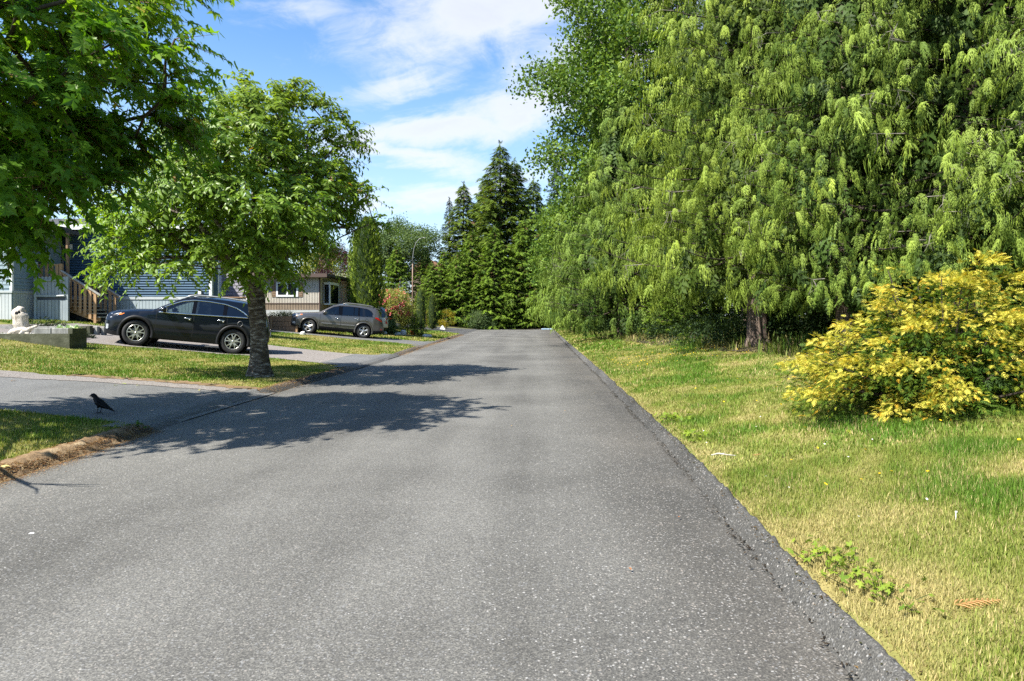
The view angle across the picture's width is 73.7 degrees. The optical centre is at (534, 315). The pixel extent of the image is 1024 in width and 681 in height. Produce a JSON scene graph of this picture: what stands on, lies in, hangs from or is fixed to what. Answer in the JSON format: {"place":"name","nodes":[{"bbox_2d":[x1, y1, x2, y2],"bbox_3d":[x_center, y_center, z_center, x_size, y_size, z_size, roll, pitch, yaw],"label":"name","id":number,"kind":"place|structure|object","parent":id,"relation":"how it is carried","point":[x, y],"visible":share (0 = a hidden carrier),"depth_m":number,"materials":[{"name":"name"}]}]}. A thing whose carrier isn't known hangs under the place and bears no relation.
{"place":"outdoors","nodes":[
{"label":"outdoors","id":0,"kind":"place"},
{"bbox_2d":[0,374,272,423],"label":"driveway","id":1,"kind":"structure","parent":0,"point":[71,397],"depth_m":11.40,"materials":[{"name":"concrete"}]},
{"bbox_2d":[90,393,114,412],"bbox_3d":[-6.221,1.250,9.800,0.375,0.284,0.134,0,0,0],"label":"crow","id":2,"kind":"object","parent":1,"relation":"on","point":[99,402],"visible":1,"depth_m":9.77,"materials":[{"name":"black"}]},
{"bbox_2d":[0,370,233,390],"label":"gravel shoulder","id":3,"kind":"object","parent":1,"relation":"on","point":[19,374],"visible":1,"depth_m":13.54},
{"bbox_2d":[103,389,258,426],"bbox_3d":[-5.330,1.452,11.025,0.626,0.083,4.565,0,0,-1],"label":"driveway apron","id":4,"kind":"object","parent":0,"point":[155,417],"visible":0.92,"depth_m":10.48,"materials":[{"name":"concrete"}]},
{"bbox_2d":[0,323,397,368],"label":"driveway","id":5,"kind":"structure","parent":0,"point":[289,353],"depth_m":22.59,"materials":[{"name":"concrete"}]},
{"bbox_2d":[104,295,270,353],"bbox_3d":[-11.248,0.217,22.447,4.835,1.874,2.358,7,-2,-20],"label":"parked car","id":6,"kind":"object","parent":5,"relation":"on","point":[223,323],"visible":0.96,"depth_m":21.68,"materials":[{"name":"black metal"}]},
{"bbox_2d":[0,318,415,354],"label":"grass","id":7,"kind":"structure","parent":0,"point":[348,344],"depth_m":28.78,"materials":[{"name":"plant"}]},
{"bbox_2d":[0,319,479,457],"bbox_3d":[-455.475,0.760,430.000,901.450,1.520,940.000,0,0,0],"label":"ground","id":8,"kind":"structure","parent":0,"point":[55,355],"depth_m":17.20,"materials":[{"name":"plant"}]},
{"bbox_2d":[0,226,76,318],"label":"pale house","id":9,"kind":"structure","parent":8,"relation":"on","point":[19,292],"depth_m":25.39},
{"bbox_2d":[52,229,83,273],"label":"porch roof","id":10,"kind":"structure","parent":9,"relation":"attached to","point":[73,233],"depth_m":26.53,"materials":[{"name":"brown wood"}]},
{"bbox_2d":[0,326,86,348],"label":"raised bed","id":11,"kind":"object","parent":8,"relation":"on","point":[70,338],"visible":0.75,"depth_m":18.55,"materials":[{"name":"grey concrete"}]},
{"bbox_2d":[11,306,28,327],"bbox_3d":[-14.755,0.141,19.585,0.402,0.855,0.403,0,0,31],"label":"statue","id":12,"kind":"object","parent":11,"relation":"on","point":[20,316],"visible":0.86,"depth_m":19.48,"materials":[{"name":"white"}]},
{"bbox_2d":[7,325,37,333],"bbox_3d":[-14.236,0.418,18.859,0.898,0.339,0.288,0,0,7],"label":"driftwood limb","id":13,"kind":"object","parent":11,"relation":"on","point":[21,330],"visible":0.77,"depth_m":18.84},
{"bbox_2d":[29,315,68,325],"bbox_3d":[-15.927,0.306,21.917,2.629,0.739,1.807,0,0,0],"label":"ground juniper","id":14,"kind":"object","parent":11,"relation":"in","point":[48,324],"visible":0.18,"depth_m":21.95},
{"bbox_2d":[34,262,69,320],"bbox_3d":[-18.339,-0.927,25.878,1.281,2.245,0.165,0,0,0],"label":"board screen","id":15,"kind":"object","parent":8,"relation":"on","point":[51,301],"visible":0.77,"depth_m":25.88,"materials":[{"name":"blue"}]},
{"bbox_2d":[38,264,88,301],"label":"porch deck","id":16,"kind":"structure","parent":8,"relation":"on","point":[58,267],"depth_m":26.25,"materials":[{"name":"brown wood"}]},
{"bbox_2d":[0,408,134,459],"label":"grass","id":17,"kind":"structure","parent":8,"relation":"on","point":[47,430],"depth_m":8.45,"materials":[{"name":"plant"}]},
{"bbox_2d":[0,428,154,482],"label":"soil strip","id":18,"kind":"object","parent":8,"relation":"on","point":[42,454],"visible":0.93,"depth_m":7.12,"materials":[{"name":"soil"}]},
{"bbox_2d":[60,270,121,322],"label":"porch stairs","id":19,"kind":"structure","parent":8,"relation":"on","point":[81,309],"depth_m":26.34,"materials":[{"name":"brown wood"}]},
{"bbox_2d":[79,326,106,334],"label":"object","id":20,"kind":"object","parent":8,"relation":"on","point":[97,330],"visible":0.43,"depth_m":22.46,"materials":[{"name":"wood"}]},
{"bbox_2d":[0,0,239,294],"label":"maple tree","id":21,"kind":"object","parent":8,"relation":"on","point":[38,163],"visible":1,"depth_m":8.02,"materials":[{"name":"green plant"}]},
{"bbox_2d":[49,219,218,319],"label":"blue house","id":22,"kind":"structure","parent":8,"relation":"on","point":[149,299],"depth_m":27.97,"materials":[{"name":"wood"}]},
{"bbox_2d":[66,374,260,390],"bbox_3d":[-7.388,1.355,13.884,4.843,0.273,0.737,0,0,12],"label":"soil strip","id":23,"kind":"object","parent":8,"relation":"on","point":[188,382],"visible":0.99,"depth_m":13.91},
{"bbox_2d":[58,68,402,377],"bbox_3d":[-6.454,-2.165,15.842,6.527,7.241,6.890,0,0,39],"label":"cherry tree","id":24,"kind":"object","parent":8,"relation":"on","point":[285,217],"visible":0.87,"depth_m":14.40,"materials":[{"name":"green plant"}]},
{"bbox_2d":[219,260,246,299],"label":"grey house","id":25,"kind":"structure","parent":8,"relation":"on","point":[232,291],"depth_m":32.99,"materials":[{"name":"grey"}]},
{"bbox_2d":[268,315,301,331],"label":"plank wall","id":26,"kind":"structure","parent":8,"relation":"on","point":[281,323],"depth_m":34.40,"materials":[{"name":"brown wood"}]},
{"bbox_2d":[263,273,350,315],"bbox_3d":[-14.783,-0.850,42.485,6.660,2.999,9.830,0,0,0],"label":"beige home","id":27,"kind":"object","parent":8,"relation":"on","point":[326,290],"visible":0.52,"depth_m":37.99,"materials":[{"name":"wood"}]},
{"bbox_2d":[276,282,297,296],"bbox_3d":[-13.780,-1.482,37.959,1.225,0.821,0.038,0,0,0],"label":"window","id":28,"kind":"structure","parent":27,"relation":"in","point":[278,293],"depth_m":37.96,"materials":[{"name":"white"}]},
{"bbox_2d":[324,282,338,304],"bbox_3d":[-11.766,-1.281,39.492,0.368,1.281,1.815,0,0,0],"label":"bay window","id":29,"kind":"structure","parent":27,"relation":"in","point":[331,290],"depth_m":38.86,"materials":[{"name":"white"}]},
{"bbox_2d":[308,242,379,299],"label":"plum tree","id":30,"kind":"object","parent":8,"relation":"on","point":[345,259],"visible":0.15,"depth_m":54.89,"materials":[{"name":"green plant"}]},
{"bbox_2d":[330,307,387,328],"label":"parked car","id":31,"kind":"object","parent":8,"relation":"on","point":[385,319],"visible":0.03,"depth_m":40.96,"materials":[{"name":"grey metal"}]},
{"bbox_2d":[346,214,387,317],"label":"columnar cedar","id":32,"kind":"object","parent":8,"relation":"on","point":[368,279],"visible":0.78,"depth_m":40.45,"materials":[{"name":"green plant"}]},
{"bbox_2d":[316,329,459,340],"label":"grass","id":33,"kind":"structure","parent":8,"relation":"on","point":[441,334],"depth_m":40.86,"materials":[{"name":"plant"}]},
{"bbox_2d":[381,285,418,329],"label":"rhododendron","id":34,"kind":"object","parent":8,"relation":"on","point":[405,312],"visible":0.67,"depth_m":44.84,"materials":[{"name":"green plant"}]},
{"bbox_2d":[437,308,456,328],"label":"leafy shrub","id":35,"kind":"object","parent":8,"relation":"on","point":[442,321],"visible":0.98,"depth_m":65.46,"materials":[{"name":"yellow plant"}]},
{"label":"soil strip","id":36,"kind":"structure","parent":8,"relation":"on","visible":0},
{"bbox_2d":[344,234,357,302],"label":"columnar cedar","id":37,"kind":"object","parent":36,"relation":"on","point":[349,286],"visible":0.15,"depth_m":41.63,"materials":[{"name":"green plant"}]},
{"bbox_2d":[386,316,401,333],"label":"leafy shrub","id":38,"kind":"object","parent":36,"relation":"on","point":[392,328],"visible":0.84,"depth_m":42.90,"materials":[{"name":"green plant"}]},
{"bbox_2d":[409,313,419,334],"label":"leafy shrub","id":39,"kind":"object","parent":36,"relation":"on","point":[414,326],"visible":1,"depth_m":44.16,"materials":[{"name":"green plant"}]},
{"bbox_2d":[411,321,430,335],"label":"leafy shrub","id":40,"kind":"object","parent":36,"relation":"on","point":[420,327],"visible":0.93,"depth_m":44.36,"materials":[{"name":"green plant"}]},
{"bbox_2d":[270,330,423,343],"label":"driveway","id":41,"kind":"structure","parent":0,"point":[369,338],"depth_m":35.11,"materials":[{"name":"concrete"}]},
{"bbox_2d":[290,303,383,337],"bbox_3d":[-10.381,0.174,35.855,4.725,1.850,2.358,6,-2,-20],"label":"parked car","id":42,"kind":"object","parent":41,"relation":"on","point":[361,320],"visible":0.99,"depth_m":35.17,"materials":[{"name":"grey metal"}]},
{"bbox_2d":[320,354,393,368],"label":"driveway","id":43,"kind":"structure","parent":0,"point":[347,359],"depth_m":22.03,"materials":[{"name":"concrete"}]},
{"bbox_2d":[333,353,390,367],"bbox_3d":[-5.360,1.450,22.350,0.718,0.087,6.700,0,0,0],"label":"driveway apron","id":44,"kind":"object","parent":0,"point":[367,360],"visible":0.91,"depth_m":21.67,"materials":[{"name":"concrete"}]},
{"bbox_2d":[0,0,726,329],"label":"sky","id":45,"kind":"structure","parent":0,"point":[428,77],"materials":[{"name":"blue"}]},
{"bbox_2d":[0,330,854,680],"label":"road","id":46,"kind":"structure","parent":0,"point":[494,506],"depth_m":4.38,"materials":[{"name":"asphalt"}]},
{"bbox_2d":[0,424,172,487],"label":"leaf litter","id":47,"kind":"object","parent":46,"relation":"on","point":[103,438],"visible":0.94,"depth_m":7.46,"materials":[{"name":"brown plant"}]},
{"bbox_2d":[0,330,475,478],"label":"kerb","id":48,"kind":"structure","parent":46,"relation":"on","point":[171,422],"depth_m":13.73,"materials":[{"name":"concrete"}]},
{"bbox_2d":[257,366,356,393],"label":"leaf litter","id":49,"kind":"object","parent":48,"relation":"on","point":[333,370],"visible":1,"depth_m":15.81,"materials":[{"name":"brown plant"}]},
{"bbox_2d":[555,333,858,677],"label":"leaf litter","id":50,"kind":"object","parent":46,"relation":"on","point":[849,673],"visible":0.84,"depth_m":4.71,"materials":[{"name":"brown plant"}]},
{"bbox_2d":[552,329,914,680],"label":"kerb","id":51,"kind":"structure","parent":46,"relation":"on","point":[848,648],"depth_m":3.79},
{"bbox_2d":[614,385,922,680],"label":"moss specks","id":52,"kind":"object","parent":51,"relation":"on","point":[772,542],"visible":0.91,"depth_m":3.94,"materials":[{"name":"green plant"}]},
{"bbox_2d":[397,324,473,333],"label":"driveway","id":53,"kind":"structure","parent":0,"point":[456,330],"depth_m":63.27,"materials":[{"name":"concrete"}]},
{"bbox_2d":[414,288,428,327],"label":"columnar cedar","id":54,"kind":"object","parent":53,"relation":"on","point":[421,313],"visible":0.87,"depth_m":57.72,"materials":[{"name":"green plant"}]},
{"bbox_2d":[427,293,438,328],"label":"columnar cedar","id":55,"kind":"object","parent":53,"relation":"on","point":[432,310],"visible":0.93,"depth_m":60.24,"materials":[{"name":"green plant"}]},
{"bbox_2d":[410,321,541,328],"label":"forest floor","id":56,"kind":"structure","parent":0,"point":[472,328],"depth_m":75.62,"materials":[{"name":"soil"}]},
{"bbox_2d":[274,236,345,274],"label":"broadleaf tree","id":57,"kind":"object","parent":56,"relation":"on","point":[313,258],"visible":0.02,"depth_m":78.03,"materials":[{"name":"green plant"}]},
{"bbox_2d":[296,246,350,273],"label":"broadleaf tree","id":58,"kind":"object","parent":56,"relation":"on","point":[309,264],"visible":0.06,"depth_m":72.87,"materials":[{"name":"green plant"}]},
{"bbox_2d":[382,218,400,292],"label":"conifer tree","id":59,"kind":"object","parent":56,"relation":"on","point":[384,263],"visible":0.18,"depth_m":81.76,"materials":[{"name":"green plant"}]},
{"bbox_2d":[380,243,417,318],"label":"conifer tree","id":60,"kind":"object","parent":56,"relation":"on","point":[397,263],"visible":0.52,"depth_m":78.64,"materials":[{"name":"green plant"}]},
{"bbox_2d":[376,211,445,286],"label":"broadleaf tree","id":61,"kind":"object","parent":56,"relation":"on","point":[406,244],"visible":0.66,"depth_m":82.13,"materials":[{"name":"green plant"}]},
{"bbox_2d":[407,251,445,315],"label":"conifer tree","id":62,"kind":"object","parent":56,"relation":"on","point":[420,271],"visible":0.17,"depth_m":81.55,"materials":[{"name":"green plant"}]},
{"bbox_2d":[411,261,451,324],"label":"conifer tree","id":63,"kind":"object","parent":56,"relation":"on","point":[431,275],"visible":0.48,"depth_m":76.25,"materials":[{"name":"green plant"}]},
{"bbox_2d":[422,250,466,324],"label":"conifer tree","id":64,"kind":"object","parent":56,"relation":"on","point":[443,271],"visible":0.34,"depth_m":78.49,"materials":[{"name":"green plant"}]},
{"bbox_2d":[433,197,460,293],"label":"conifer tree","id":65,"kind":"object","parent":56,"relation":"on","point":[448,211],"visible":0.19,"depth_m":86.82,"materials":[{"name":"green plant"}]},
{"bbox_2d":[428,181,487,293],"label":"conifer tree","id":66,"kind":"object","parent":56,"relation":"on","point":[466,204],"visible":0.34,"depth_m":85.39,"materials":[{"name":"green plant"}]},
{"bbox_2d":[436,250,480,326],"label":"conifer tree","id":67,"kind":"object","parent":56,"relation":"on","point":[455,269],"visible":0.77,"depth_m":76.90,"materials":[{"name":"green plant"}]},
{"bbox_2d":[445,228,498,325],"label":"conifer tree","id":68,"kind":"object","parent":56,"relation":"on","point":[472,241],"visible":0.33,"depth_m":79.50,"materials":[{"name":"green plant"}]},
{"bbox_2d":[461,309,490,328],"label":"leafy shrub","id":69,"kind":"object","parent":56,"relation":"on","point":[476,320],"visible":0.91,"depth_m":74.94,"materials":[{"name":"green plant"}]},
{"bbox_2d":[460,270,496,329],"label":"conifer tree","id":70,"kind":"object","parent":56,"relation":"on","point":[482,300],"visible":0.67,"depth_m":76.30,"materials":[{"name":"green plant"}]},
{"bbox_2d":[459,176,510,272],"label":"conifer tree","id":71,"kind":"object","parent":56,"relation":"on","point":[479,193],"visible":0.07,"depth_m":89.53,"materials":[{"name":"green plant"}]},
{"bbox_2d":[474,315,498,329],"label":"leafy shrub","id":72,"kind":"object","parent":56,"relation":"on","point":[492,322],"visible":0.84,"depth_m":75.16,"materials":[{"name":"green plant"}]},
{"bbox_2d":[458,224,524,329],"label":"conifer tree","id":73,"kind":"object","parent":56,"relation":"on","point":[495,241],"visible":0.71,"depth_m":77.03,"materials":[{"name":"green plant"}]},
{"bbox_2d":[456,140,536,324],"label":"conifer tree","id":74,"kind":"object","parent":56,"relation":"on","point":[497,197],"visible":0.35,"depth_m":83.20,"materials":[{"name":"green plant"}]},
{"bbox_2d":[481,158,538,329],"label":"conifer tree","id":75,"kind":"object","parent":56,"relation":"on","point":[516,168],"visible":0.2,"depth_m":85.27,"materials":[{"name":"green plant"}]},
{"bbox_2d":[494,268,531,329],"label":"conifer tree","id":76,"kind":"object","parent":56,"relation":"on","point":[511,317],"visible":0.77,"depth_m":76.44,"materials":[{"name":"green plant"}]},
{"bbox_2d":[496,217,551,329],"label":"conifer tree","id":77,"kind":"object","parent":56,"relation":"on","point":[519,238],"visible":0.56,"depth_m":78.05,"materials":[{"name":"green plant"}]},
{"bbox_2d":[508,176,544,270],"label":"conifer tree","id":78,"kind":"object","parent":56,"relation":"on","point":[536,195],"visible":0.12,"depth_m":89.75,"materials":[{"name":"green plant"}]},
{"bbox_2d":[517,226,554,329],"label":"conifer tree","id":79,"kind":"object","parent":56,"relation":"on","point":[538,320],"visible":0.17,"depth_m":78.07,"materials":[{"name":"green plant"}]},
{"bbox_2d":[535,154,566,296],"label":"conifer tree","id":80,"kind":"object","parent":56,"relation":"on","point":[552,186],"visible":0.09,"depth_m":79.82,"materials":[{"name":"green plant"}]},
{"bbox_2d":[583,328,882,392],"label":"grass","id":81,"kind":"structure","parent":0,"point":[654,365],"depth_m":16.00,"materials":[{"name":"plant"}]},
{"bbox_2d":[600,324,988,354],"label":"forest floor","id":82,"kind":"structure","parent":0,"point":[741,349],"depth_m":19.11,"materials":[{"name":"soil"}]},
{"bbox_2d":[515,183,586,331],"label":"broadleaf tree","id":83,"kind":"object","parent":82,"relation":"on","point":[546,247],"visible":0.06,"depth_m":51.80,"materials":[{"name":"green plant"}]},
{"bbox_2d":[532,171,652,334],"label":"cedar tree","id":84,"kind":"object","parent":82,"relation":"on","point":[553,296],"visible":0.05,"depth_m":47.42,"materials":[{"name":"green plant"}]},
{"bbox_2d":[503,0,713,326],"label":"broadleaf tree","id":85,"kind":"object","parent":82,"relation":"on","point":[600,83],"visible":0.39,"depth_m":40.20,"materials":[{"name":"green plant"}]},
{"bbox_2d":[639,268,686,333],"bbox_3d":[5.929,-0.929,31.043,2.409,3.851,2.456,0,0,13],"label":"conifer tree","id":86,"kind":"object","parent":82,"relation":"on","point":[648,313],"visible":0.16,"depth_m":30.73,"materials":[{"name":"green plant"}]},
{"bbox_2d":[625,0,714,314],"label":"spruce tree","id":87,"kind":"object","parent":82,"relation":"on","point":[661,85],"visible":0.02,"depth_m":43.66,"materials":[{"name":"green plant"}]},
{"bbox_2d":[656,244,732,336],"bbox_3d":[6.736,-1.590,28.442,3.212,5.036,3.150,0,0,38],"label":"conifer tree","id":88,"kind":"object","parent":82,"relation":"on","point":[695,311],"visible":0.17,"depth_m":28.22,"materials":[{"name":"green plant"}]},
{"bbox_2d":[590,0,803,327],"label":"cedar tree","id":89,"kind":"object","parent":82,"relation":"on","point":[617,221],"visible":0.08,"depth_m":26.69,"materials":[{"name":"green plant"}]},
{"bbox_2d":[579,318,950,359],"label":"tall grass","id":90,"kind":"structure","parent":82,"relation":"on","point":[795,348],"depth_m":18.87,"materials":[{"name":"plant"}]},
{"bbox_2d":[586,0,948,346],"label":"cedar tree","id":91,"kind":"object","parent":82,"relation":"on","point":[735,15],"visible":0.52,"depth_m":18.11,"materials":[{"name":"green plant"}]},
{"bbox_2d":[585,252,1021,350],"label":"undergrowth","id":92,"kind":"object","parent":82,"relation":"on","point":[811,326],"visible":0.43,"depth_m":20.50,"materials":[{"name":"green plant"}]},
{"bbox_2d":[745,162,869,332],"bbox_3d":[8.561,-2.604,21.319,4.170,6.666,4.251,0,0,5],"label":"conifer tree","id":93,"kind":"object","parent":82,"relation":"on","point":[777,311],"visible":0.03,"depth_m":20.92,"materials":[{"name":"green plant"}]},
{"bbox_2d":[707,0,1023,347],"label":"cedar tree","id":94,"kind":"object","parent":82,"relation":"on","point":[845,295],"visible":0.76,"depth_m":14.28,"materials":[{"name":"green plant"}]},
{"bbox_2d":[765,0,1023,264],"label":"cedar tree","id":95,"kind":"object","parent":82,"relation":"on","point":[1010,12],"depth_m":17.27,"materials":[{"name":"green plant"}]},
{"bbox_2d":[768,0,1023,333],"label":"cedar tree","id":96,"kind":"object","parent":82,"relation":"on","point":[951,45],"visible":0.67,"depth_m":13.03,"materials":[{"name":"green plant"}]},
{"bbox_2d":[867,94,1023,315],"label":"conifer tree","id":97,"kind":"object","parent":82,"relation":"on","point":[932,251],"visible":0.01,"depth_m":16.72,"materials":[{"name":"green plant"}]},
{"bbox_2d":[566,323,1023,680],"bbox_3d":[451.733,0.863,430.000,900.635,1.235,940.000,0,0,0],"label":"ground","id":98,"kind":"structure","parent":0,"point":[885,644],"depth_m":4.00,"materials":[{"name":"plant"}]},
{"bbox_2d":[504,92,706,339],"bbox_3d":[3.695,-4.915,33.749,10.385,13.359,9.576,0,0,-17],"label":"cedar tree","id":99,"kind":"object","parent":98,"relation":"on","point":[623,317],"visible":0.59,"depth_m":33.94,"materials":[{"name":"green plant"}]},
{"bbox_2d":[554,328,690,353],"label":"grass","id":100,"kind":"structure","parent":98,"relation":"on","point":[595,344],"depth_m":30.39,"materials":[{"name":"plant"}]},
{"bbox_2d":[655,411,696,420],"bbox_3d":[1.944,1.339,9.088,0.656,0.134,0.885,0,0,0],"label":"broadleaf weed","id":101,"kind":"object","parent":98,"relation":"on","point":[673,415],"visible":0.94,"depth_m":9.11,"materials":[{"name":"green plant"}]},
{"bbox_2d":[673,427,713,440],"bbox_3d":[1.844,1.340,7.780,0.481,0.129,0.608,0,0,0],"label":"broadleaf weed","id":102,"kind":"object","parent":98,"relation":"on","point":[690,432],"visible":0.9,"depth_m":7.78,"materials":[{"name":"green plant"}]},
{"bbox_2d":[626,353,1023,469],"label":"grass","id":103,"kind":"structure","parent":98,"relation":"on","point":[848,423],"depth_m":7.62,"materials":[{"name":"plant"}]},
{"bbox_2d":[786,535,877,579],"bbox_3d":[1.663,1.352,3.913,0.477,0.114,0.649,0,0,0],"label":"broadleaf weed","id":104,"kind":"object","parent":98,"relation":"on","point":[827,551],"visible":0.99,"depth_m":3.83,"materials":[{"name":"green plant"}]},
{"bbox_2d":[820,566,947,622],"bbox_3d":[1.736,1.344,3.341,0.455,0.110,0.613,0,0,0],"label":"broadleaf weed","id":105,"kind":"object","parent":98,"relation":"on","point":[882,587],"visible":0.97,"depth_m":3.42,"materials":[{"name":"green plant"}]},
{"bbox_2d":[771,248,1023,432],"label":"golden cypress","id":106,"kind":"object","parent":98,"relation":"on","point":[899,371],"visible":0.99,"depth_m":7.41,"materials":[{"name":"yellow plant"}]},
{"bbox_2d":[871,0,1023,272],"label":"cedar tree","id":107,"kind":"object","parent":98,"relation":"on","point":[999,71],"visible":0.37,"depth_m":12.07,"materials":[{"name":"green plant"}]},
{"bbox_2d":[710,427,1023,680],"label":"grass","id":108,"kind":"structure","parent":0,"point":[964,451],"depth_m":4.27,"materials":[{"name":"plant"}]},
{"bbox_2d":[953,598,1001,609],"bbox_3d":[2.032,1.317,3.135,0.264,0.023,0.092,0,0,-1],"label":"dry frond","id":109,"kind":"object","parent":108,"relation":"on","point":[977,601],"visible":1,"depth_m":3.13,"materials":[{"name":"orange plant"}]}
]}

